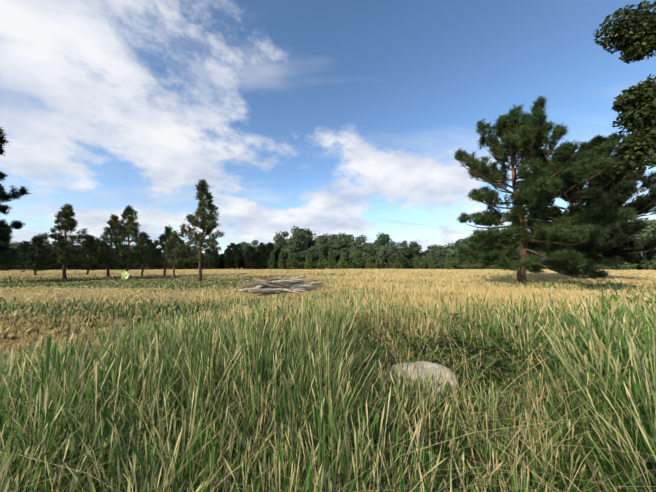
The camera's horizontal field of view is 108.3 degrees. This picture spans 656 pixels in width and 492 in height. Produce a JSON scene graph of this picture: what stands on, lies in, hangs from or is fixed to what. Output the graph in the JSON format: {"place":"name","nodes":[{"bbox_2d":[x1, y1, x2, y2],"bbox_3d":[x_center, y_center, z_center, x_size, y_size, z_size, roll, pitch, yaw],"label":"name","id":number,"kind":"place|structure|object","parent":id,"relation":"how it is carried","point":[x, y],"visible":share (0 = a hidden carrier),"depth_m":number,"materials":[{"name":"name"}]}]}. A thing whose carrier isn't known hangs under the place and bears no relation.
{"place":"outdoors","nodes":[
{"label":"outdoors","id":0,"kind":"place"},
{"bbox_2d":[2,267,522,471],"bbox_3d":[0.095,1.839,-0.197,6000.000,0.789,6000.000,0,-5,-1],"label":"ground","id":1,"kind":"structure","parent":0,"point":[69,333],"depth_m":32.91,"materials":[{"name":"soil"}]},
{"bbox_2d":[0,227,16,270],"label":"pine tree","id":2,"kind":"object","parent":1,"relation":"on","point":[3,262],"visible":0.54,"depth_m":44.26,"materials":[{"name":"green plant"}]},
{"bbox_2d":[1,226,18,270],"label":"pine tree","id":3,"kind":"object","parent":1,"relation":"on","point":[14,257],"visible":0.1,"depth_m":49.22,"materials":[{"name":"green plant"}]},
{"bbox_2d":[9,241,20,248],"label":"tree","id":4,"kind":"object","parent":1,"relation":"on","point":[15,245],"visible":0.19,"depth_m":167.28,"materials":[{"name":"green plant"}]},
{"bbox_2d":[0,129,31,254],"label":"pine tree","id":5,"kind":"object","parent":1,"relation":"on","point":[4,232],"visible":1,"depth_m":28.90,"materials":[{"name":"green plant"}]},
{"bbox_2d":[10,243,30,269],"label":"dark pine","id":6,"kind":"object","parent":1,"relation":"on","point":[20,252],"visible":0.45,"depth_m":140.69,"materials":[{"name":"green plant"}]},
{"bbox_2d":[17,236,52,275],"bbox_3d":[-55.852,2.043,45.668,4.455,8.217,4.636,-1,-5,16],"label":"pine tree","id":7,"kind":"object","parent":1,"relation":"on","point":[37,242],"visible":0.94,"depth_m":44.99,"materials":[{"name":"green plant"}]},
{"bbox_2d":[37,233,57,247],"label":"tree","id":8,"kind":"object","parent":1,"relation":"on","point":[46,242],"visible":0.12,"depth_m":187.14,"materials":[{"name":"green plant"}]},
{"bbox_2d":[40,249,56,269],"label":"dark pine","id":9,"kind":"object","parent":1,"relation":"on","point":[53,256],"visible":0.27,"depth_m":144.21,"materials":[{"name":"green plant"}]},
{"bbox_2d":[51,246,68,269],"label":"dark pine","id":10,"kind":"object","parent":1,"relation":"on","point":[58,265],"visible":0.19,"depth_m":144.40,"materials":[{"name":"green plant"}]},
{"bbox_2d":[38,203,89,278],"bbox_3d":[-39.794,-0.774,35.880,5.602,11.822,5.309,-5,-7,43],"label":"pine tree","id":11,"kind":"object","parent":1,"relation":"on","point":[66,213],"visible":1,"depth_m":35.81,"materials":[{"name":"green plant"}]},
{"bbox_2d":[66,245,79,269],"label":"dark pine","id":12,"kind":"object","parent":1,"relation":"on","point":[74,264],"visible":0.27,"depth_m":146.98,"materials":[{"name":"green plant"}]},
{"bbox_2d":[77,235,99,274],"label":"pine tree","id":13,"kind":"object","parent":1,"relation":"on","point":[88,259],"visible":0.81,"depth_m":50.53,"materials":[{"name":"green plant"}]},
{"bbox_2d":[92,213,126,276],"bbox_3d":[-36.898,-0.024,40.264,5.268,11.216,5.025,0,-5,-1],"label":"pine tree","id":14,"kind":"object","parent":1,"relation":"on","point":[101,255],"visible":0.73,"depth_m":39.94,"materials":[{"name":"green plant"}]},
{"bbox_2d":[121,270,128,282],"bbox_3d":[-22.044,3.388,25.745,1.158,1.560,0.077,-2,-5,19],"label":"sign board","id":15,"kind":"object","parent":1,"relation":"on","point":[124,275],"visible":0.97,"depth_m":25.73,"materials":[{"name":"paint"}]},
{"bbox_2d":[117,246,132,269],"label":"dark pine","id":16,"kind":"object","parent":1,"relation":"on","point":[123,265],"visible":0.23,"depth_m":149.63,"materials":[{"name":"green plant"}]},
{"bbox_2d":[110,204,147,270],"bbox_3d":[-30.308,-0.573,36.289,4.640,11.588,4.582,5,-7,-42],"label":"pine tree","id":17,"kind":"object","parent":1,"relation":"on","point":[129,228],"visible":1,"depth_m":35.91,"materials":[{"name":"green plant"}]},
{"bbox_2d":[129,235,157,275],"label":"pine tree","id":18,"kind":"object","parent":1,"relation":"on","point":[148,257],"visible":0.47,"depth_m":44.66,"materials":[{"name":"green plant"}]},
{"bbox_2d":[141,244,153,269],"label":"dark pine","id":19,"kind":"object","parent":1,"relation":"on","point":[151,256],"visible":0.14,"depth_m":148.06,"materials":[{"name":"green plant"}]},
{"bbox_2d":[149,224,180,276],"bbox_3d":[-27.869,0.948,40.870,4.718,9.492,4.248,-3,-6,27],"label":"pine tree","id":20,"kind":"object","parent":1,"relation":"on","point":[166,235],"visible":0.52,"depth_m":40.46,"materials":[{"name":"green plant"}]},
{"bbox_2d":[161,230,188,278],"bbox_3d":[-24.345,1.383,38.110,4.373,8.015,4.092,0,-5,-1],"label":"pine tree","id":21,"kind":"object","parent":1,"relation":"on","point":[176,252],"visible":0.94,"depth_m":37.55,"materials":[{"name":"green plant"}]},
{"bbox_2d":[179,244,190,268],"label":"dark pine","id":22,"kind":"object","parent":1,"relation":"on","point":[186,264],"visible":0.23,"depth_m":159.32,"materials":[{"name":"green plant"}]},
{"bbox_2d":[187,245,197,266],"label":"dark pine","id":23,"kind":"object","parent":1,"relation":"on","point":[193,264],"visible":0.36,"depth_m":150.53,"materials":[{"name":"green plant"}]},
{"bbox_2d":[175,177,224,281],"bbox_3d":[-15.805,-2.038,29.802,5.830,13.317,5.371,0,-5,-1],"label":"pine tree","id":24,"kind":"object","parent":1,"relation":"on","point":[203,220],"visible":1,"depth_m":29.23,"materials":[{"name":"green plant"}]},
{"bbox_2d":[202,248,213,268],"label":"dark pine","id":25,"kind":"object","parent":1,"relation":"on","point":[206,264],"visible":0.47,"depth_m":152.98,"materials":[{"name":"green plant"}]},
{"bbox_2d":[210,251,219,266],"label":"dark pine","id":26,"kind":"object","parent":1,"relation":"on","point":[215,254],"visible":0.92,"depth_m":151.63,"materials":[{"name":"green plant"}]},
{"bbox_2d":[218,253,224,267],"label":"tree","id":27,"kind":"object","parent":1,"relation":"on","point":[221,260],"visible":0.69,"depth_m":158.30,"materials":[{"name":"green plant"}]},
{"bbox_2d":[222,248,232,268],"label":"dark pine","id":28,"kind":"object","parent":1,"relation":"on","point":[226,259],"visible":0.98,"depth_m":155.81,"materials":[{"name":"green plant"}]},
{"bbox_2d":[222,243,236,268],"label":"dark pine","id":29,"kind":"object","parent":1,"relation":"on","point":[231,246],"visible":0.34,"depth_m":159.14,"materials":[{"name":"green plant"}]},
{"bbox_2d":[230,243,242,268],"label":"dark pine","id":30,"kind":"object","parent":1,"relation":"on","point":[235,254],"visible":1,"depth_m":156.05,"materials":[{"name":"green plant"}]},
{"bbox_2d":[239,241,251,257],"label":"tree","id":31,"kind":"object","parent":1,"relation":"on","point":[244,246],"visible":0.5,"depth_m":177.38,"materials":[{"name":"green plant"}]},
{"bbox_2d":[245,245,257,268],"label":"dark pine","id":32,"kind":"object","parent":1,"relation":"on","point":[252,256],"visible":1,"depth_m":153.62,"materials":[{"name":"green plant"}]},
{"bbox_2d":[255,243,268,268],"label":"dark pine","id":33,"kind":"object","parent":1,"relation":"on","point":[260,253],"visible":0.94,"depth_m":157.20,"materials":[{"name":"green plant"}]},
{"bbox_2d":[1,300,525,382],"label":"gold grass","id":34,"kind":"structure","parent":1,"relation":"on","point":[286,319],"depth_m":3.61,"materials":[{"name":"plant"}]},
{"bbox_2d":[263,242,276,267],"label":"dark pine","id":35,"kind":"object","parent":1,"relation":"on","point":[269,247],"visible":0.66,"depth_m":157.20,"materials":[{"name":"green plant"}]},
{"bbox_2d":[267,251,276,268],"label":"pine tree","id":36,"kind":"object","parent":1,"relation":"on","point":[271,264],"visible":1,"depth_m":150.22,"materials":[{"name":"green plant"}]},
{"bbox_2d":[274,248,280,268],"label":"dark pine","id":37,"kind":"object","parent":1,"relation":"on","point":[277,252],"visible":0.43,"depth_m":160.60,"materials":[{"name":"green plant"}]},
{"bbox_2d":[232,273,324,295],"bbox_3d":[-2.885,2.395,14.726,5.848,1.586,3.440,3,-6,-28],"label":"log pile","id":38,"kind":"object","parent":1,"relation":"on","point":[267,286],"visible":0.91,"depth_m":14.14,"materials":[{"name":"grey wood"}]},
{"bbox_2d":[273,235,286,248],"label":"tree","id":39,"kind":"object","parent":1,"relation":"on","point":[279,240],"visible":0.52,"depth_m":181.34,"materials":[{"name":"green plant"}]},
{"bbox_2d":[277,252,284,268],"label":"pine tree","id":40,"kind":"object","parent":1,"relation":"on","point":[281,264],"visible":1,"depth_m":148.19,"materials":[{"name":"green plant"}]},
{"bbox_2d":[274,231,288,245],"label":"tree","id":41,"kind":"object","parent":1,"relation":"on","point":[284,234],"visible":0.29,"depth_m":188.44,"materials":[{"name":"green plant"}]},
{"bbox_2d":[285,254,293,268],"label":"pine tree","id":42,"kind":"object","parent":1,"relation":"on","point":[289,262],"visible":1,"depth_m":146.37,"materials":[{"name":"green plant"}]},
{"bbox_2d":[281,247,300,268],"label":"tree","id":43,"kind":"object","parent":1,"relation":"on","point":[285,251],"visible":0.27,"depth_m":169.44,"materials":[{"name":"green plant"}]},
{"bbox_2d":[286,244,299,268],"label":"tree","id":44,"kind":"object","parent":1,"relation":"on","point":[291,248],"visible":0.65,"depth_m":167.04,"materials":[{"name":"green plant"}]},
{"bbox_2d":[286,226,304,245],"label":"tree","id":45,"kind":"object","parent":1,"relation":"on","point":[291,239],"visible":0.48,"depth_m":181.89,"materials":[{"name":"green plant"}]},
{"bbox_2d":[290,257,301,268],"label":"shrub","id":46,"kind":"object","parent":1,"relation":"on","point":[295,261],"visible":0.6,"depth_m":161.40,"materials":[{"name":"green plant"}]},
{"bbox_2d":[294,261,303,268],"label":"shrub","id":47,"kind":"object","parent":1,"relation":"on","point":[300,263],"visible":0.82,"depth_m":161.79,"materials":[{"name":"green plant"}]},
{"bbox_2d":[293,231,309,253],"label":"tree","id":48,"kind":"object","parent":1,"relation":"on","point":[300,245],"visible":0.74,"depth_m":173.49,"materials":[{"name":"green plant"}]},
{"bbox_2d":[292,248,312,261],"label":"tree","id":49,"kind":"object","parent":1,"relation":"on","point":[303,255],"visible":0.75,"depth_m":163.08,"materials":[{"name":"green plant"}]},
{"bbox_2d":[293,228,316,249],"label":"tree","id":50,"kind":"object","parent":1,"relation":"on","point":[308,232],"visible":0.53,"depth_m":180.46,"materials":[{"name":"green plant"}]},
{"bbox_2d":[304,253,312,269],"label":"pine","id":51,"kind":"object","parent":1,"relation":"on","point":[309,263],"visible":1,"depth_m":141.60,"materials":[{"name":"green plant"}]},
{"bbox_2d":[309,243,328,259],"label":"tree","id":52,"kind":"object","parent":1,"relation":"on","point":[313,250],"visible":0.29,"depth_m":168.82,"materials":[{"name":"green plant"}]},
{"bbox_2d":[316,252,324,268],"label":"pine","id":53,"kind":"object","parent":1,"relation":"on","point":[320,265],"visible":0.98,"depth_m":134.35,"materials":[{"name":"green plant"}]},
{"bbox_2d":[311,233,330,243],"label":"tree","id":54,"kind":"object","parent":1,"relation":"on","point":[324,235],"visible":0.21,"depth_m":187.30,"materials":[{"name":"green plant"}]},
{"bbox_2d":[312,237,330,257],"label":"tree","id":55,"kind":"object","parent":1,"relation":"on","point":[323,242],"visible":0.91,"depth_m":164.77,"materials":[{"name":"green plant"}]},
{"bbox_2d":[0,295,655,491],"bbox_3d":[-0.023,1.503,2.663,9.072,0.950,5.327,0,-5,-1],"label":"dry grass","id":56,"kind":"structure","parent":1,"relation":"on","point":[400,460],"depth_m":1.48,"materials":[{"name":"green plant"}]},
{"bbox_2d":[0,273,655,336],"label":"gold grass","id":57,"kind":"structure","parent":1,"relation":"on","point":[26,294],"depth_m":14.42,"materials":[{"name":"yellow plant"}]},
{"bbox_2d":[0,286,655,377],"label":"gold grass","id":58,"kind":"structure","parent":1,"relation":"on","point":[21,335],"depth_m":7.51,"materials":[{"name":"yellow plant"}]},
{"bbox_2d":[0,268,655,284],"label":"gold grass","id":59,"kind":"structure","parent":1,"relation":"on","point":[625,274],"depth_m":55.23,"materials":[{"name":"yellow plant"}]},
{"bbox_2d":[327,248,335,268],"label":"pine","id":60,"kind":"object","parent":1,"relation":"on","point":[331,262],"visible":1,"depth_m":149.99,"materials":[{"name":"green plant"}]},
{"bbox_2d":[326,239,340,257],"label":"tree","id":61,"kind":"object","parent":1,"relation":"on","point":[334,242],"visible":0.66,"depth_m":164.32,"materials":[{"name":"green plant"}]},
{"bbox_2d":[332,243,349,260],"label":"tree","id":62,"kind":"object","parent":1,"relation":"on","point":[338,251],"visible":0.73,"depth_m":161.73,"materials":[{"name":"green plant"}]},
{"bbox_2d":[37,296,645,491],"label":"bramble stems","id":63,"kind":"object","parent":1,"relation":"on","point":[491,361],"visible":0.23,"depth_m":2.94,"materials":[{"name":"green plant"}]},
{"bbox_2d":[333,238,349,259],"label":"tree","id":64,"kind":"object","parent":1,"relation":"on","point":[342,242],"visible":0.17,"depth_m":170.46,"materials":[{"name":"green plant"}]},
{"bbox_2d":[338,252,347,268],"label":"pine","id":65,"kind":"object","parent":1,"relation":"on","point":[343,262],"visible":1,"depth_m":139.80,"materials":[{"name":"green plant"}]},
{"bbox_2d":[335,232,354,248],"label":"tree","id":66,"kind":"object","parent":1,"relation":"on","point":[347,238],"visible":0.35,"depth_m":174.66,"materials":[{"name":"green plant"}]},
{"bbox_2d":[345,246,361,268],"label":"tree","id":67,"kind":"object","parent":1,"relation":"on","point":[351,255],"visible":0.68,"depth_m":162.75,"materials":[{"name":"green plant"}]},
{"bbox_2d":[352,251,360,268],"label":"pine","id":68,"kind":"object","parent":1,"relation":"on","point":[357,265],"visible":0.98,"depth_m":149.96,"materials":[{"name":"green plant"}]},
{"bbox_2d":[349,234,370,252],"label":"tree","id":69,"kind":"object","parent":1,"relation":"on","point":[359,241],"visible":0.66,"depth_m":169.71,"materials":[{"name":"green plant"}]},
{"bbox_2d":[359,251,366,268],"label":"tree","id":70,"kind":"object","parent":1,"relation":"on","point":[364,255],"visible":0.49,"depth_m":162.16,"materials":[{"name":"green plant"}]},
{"bbox_2d":[360,258,366,268],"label":"tree","id":71,"kind":"object","parent":1,"relation":"on","point":[363,263],"visible":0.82,"depth_m":157.57,"materials":[{"name":"green plant"}]},
{"bbox_2d":[359,242,377,256],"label":"tree","id":72,"kind":"object","parent":1,"relation":"on","point":[370,249],"visible":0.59,"depth_m":166.24,"materials":[{"name":"green plant"}]},
{"bbox_2d":[365,254,371,268],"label":"tree","id":73,"kind":"object","parent":1,"relation":"on","point":[368,264],"visible":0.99,"depth_m":137.46,"materials":[{"name":"green plant"}]},
{"bbox_2d":[369,244,387,256],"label":"tree","id":74,"kind":"object","parent":1,"relation":"on","point":[380,248],"visible":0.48,"depth_m":163.89,"materials":[{"name":"green plant"}]},
{"bbox_2d":[375,251,386,260],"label":"tree","id":75,"kind":"object","parent":1,"relation":"on","point":[380,255],"visible":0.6,"depth_m":159.64,"materials":[{"name":"green plant"}]},
{"bbox_2d":[379,257,388,268],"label":"shrub","id":76,"kind":"object","parent":1,"relation":"on","point":[381,261],"visible":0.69,"depth_m":154.21,"materials":[{"name":"green plant"}]},
{"bbox_2d":[375,232,395,245],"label":"tree","id":77,"kind":"object","parent":1,"relation":"on","point":[384,238],"visible":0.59,"depth_m":171.16,"materials":[{"name":"green plant"}]},
{"bbox_2d":[382,244,396,259],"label":"tree","id":78,"kind":"object","parent":1,"relation":"on","point":[390,247],"visible":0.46,"depth_m":164.03,"materials":[{"name":"green plant"}]},
{"bbox_2d":[386,252,396,268],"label":"tree","id":79,"kind":"object","parent":1,"relation":"on","point":[392,257],"visible":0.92,"depth_m":155.30,"materials":[{"name":"green plant"}]},
{"bbox_2d":[394,251,403,268],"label":"pine","id":80,"kind":"object","parent":1,"relation":"on","point":[399,263],"visible":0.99,"depth_m":142.21,"materials":[{"name":"green plant"}]},
{"bbox_2d":[400,242,413,268],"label":"tree","id":81,"kind":"object","parent":1,"relation":"on","point":[406,252],"visible":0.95,"depth_m":153.87,"materials":[{"name":"green plant"}]},
{"bbox_2d":[407,241,422,268],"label":"tree","id":82,"kind":"object","parent":1,"relation":"on","point":[415,247],"visible":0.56,"depth_m":158.88,"materials":[{"name":"green plant"}]},
{"bbox_2d":[413,255,419,268],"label":"tree","id":83,"kind":"object","parent":1,"relation":"on","point":[416,264],"visible":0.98,"depth_m":136.90,"materials":[{"name":"green plant"}]},
{"bbox_2d":[386,361,458,394],"bbox_3d":[1.093,1.569,2.829,0.822,0.344,0.422,-9,-5,20],"label":"rock","id":84,"kind":"object","parent":1,"relation":"on","point":[424,364],"visible":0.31,"depth_m":2.72,"materials":[{"name":"grey stone"}]},
{"bbox_2d":[420,257,428,268],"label":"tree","id":85,"kind":"object","parent":1,"relation":"on","point":[425,262],"visible":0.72,"depth_m":150.41,"materials":[{"name":"green plant"}]},
{"bbox_2d":[428,256,436,268],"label":"pine","id":86,"kind":"object","parent":1,"relation":"on","point":[431,264],"visible":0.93,"depth_m":137.84,"materials":[{"name":"green plant"}]},
{"bbox_2d":[424,244,448,255],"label":"tree","id":87,"kind":"object","parent":1,"relation":"on","point":[435,248],"visible":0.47,"depth_m":161.94,"materials":[{"name":"green plant"}]},
{"bbox_2d":[435,258,445,268],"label":"shrub","id":88,"kind":"object","parent":1,"relation":"on","point":[440,264],"visible":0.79,"depth_m":147.71,"materials":[{"name":"green plant"}]},
{"bbox_2d":[434,250,446,268],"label":"tree","id":89,"kind":"object","parent":1,"relation":"on","point":[441,252],"visible":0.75,"depth_m":152.31,"materials":[{"name":"green plant"}]},
{"bbox_2d":[444,251,453,268],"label":"pine","id":90,"kind":"object","parent":1,"relation":"on","point":[449,262],"visible":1,"depth_m":130.65,"materials":[{"name":"green plant"}]},
{"bbox_2d":[445,249,459,258],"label":"tree","id":91,"kind":"object","parent":1,"relation":"on","point":[453,252],"visible":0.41,"depth_m":146.97,"materials":[{"name":"green plant"}]},
{"bbox_2d":[443,241,466,249],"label":"tree","id":92,"kind":"object","parent":1,"relation":"on","point":[452,247],"visible":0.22,"depth_m":161.44,"materials":[{"name":"green plant"}]},
{"bbox_2d":[452,257,463,268],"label":"shrub","id":93,"kind":"object","parent":1,"relation":"on","point":[455,266],"visible":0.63,"depth_m":143.71,"materials":[{"name":"green plant"}]},
{"bbox_2d":[463,255,472,269],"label":"pine","id":94,"kind":"object","parent":1,"relation":"on","point":[465,266],"visible":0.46,"depth_m":124.27,"materials":[{"name":"green plant"}]},
{"bbox_2d":[453,95,643,284],"bbox_3d":[15.418,-3.818,18.507,10.224,14.798,10.490,0,-5,-1],"label":"pine tree","id":95,"kind":"object","parent":1,"relation":"on","point":[526,138],"visible":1,"depth_m":16.80,"materials":[{"name":"green plant"}]},
{"bbox_2d":[509,132,655,278],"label":"pine tree","id":96,"kind":"object","parent":1,"relation":"on","point":[620,244],"visible":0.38,"depth_m":23.33,"materials":[{"name":"green plant"}]},
{"bbox_2d":[606,264,619,269],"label":"shrub","id":97,"kind":"object","parent":1,"relation":"on","point":[614,267],"visible":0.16,"depth_m":112.55,"materials":[{"name":"green plant"}]},
{"bbox_2d":[593,0,655,175],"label":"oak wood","id":98,"kind":"object","parent":1,"relation":"on","point":[633,38],"visible":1,"depth_m":8.04,"materials":[{"name":"green plant"}]},
{"bbox_2d":[618,262,637,269],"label":"shrub","id":99,"kind":"object","parent":1,"relation":"on","point":[628,267],"visible":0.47,"depth_m":108.53,"materials":[{"name":"green plant"}]},
{"bbox_2d":[632,260,653,268],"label":"tree","id":100,"kind":"object","parent":1,"relation":"on","point":[640,266],"visible":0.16,"depth_m":107.57,"materials":[{"name":"green plant"}]},
{"bbox_2d":[633,217,655,269],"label":"tree","id":101,"kind":"object","parent":1,"relation":"on","point":[648,233],"visible":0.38,"depth_m":105.63,"materials":[{"name":"green plant"}]},
{"bbox_2d":[641,254,655,269],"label":"tree","id":102,"kind":"object","parent":1,"relation":"on","point":[652,266],"visible":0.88,"depth_m":105.16,"materials":[{"name":"green plant"}]},
{"bbox_2d":[642,234,655,257],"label":"tree","id":103,"kind":"object","parent":1,"relation":"on","point":[650,254],"visible":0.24,"depth_m":109.44,"materials":[{"name":"green plant"}]},
{"bbox_2d":[0,269,648,285],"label":"grass","id":104,"kind":"structure","parent":0,"point":[6,279],"depth_m":34.69,"materials":[{"name":"plant"}]},
{"bbox_2d":[0,284,655,491],"bbox_3d":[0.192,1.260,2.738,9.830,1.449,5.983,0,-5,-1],"label":"grass","id":105,"kind":"structure","parent":0,"point":[132,388],"depth_m":1.65,"materials":[{"name":"green plant"}]},
{"bbox_2d":[0,272,655,330],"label":"grass","id":106,"kind":"structure","parent":0,"point":[41,305],"depth_m":14.99,"materials":[{"name":"plant"}]},
{"bbox_2d":[0,0,655,254],"label":"sky","id":107,"kind":"structure","parent":0,"point":[331,117],"materials":[{"name":"blue"}]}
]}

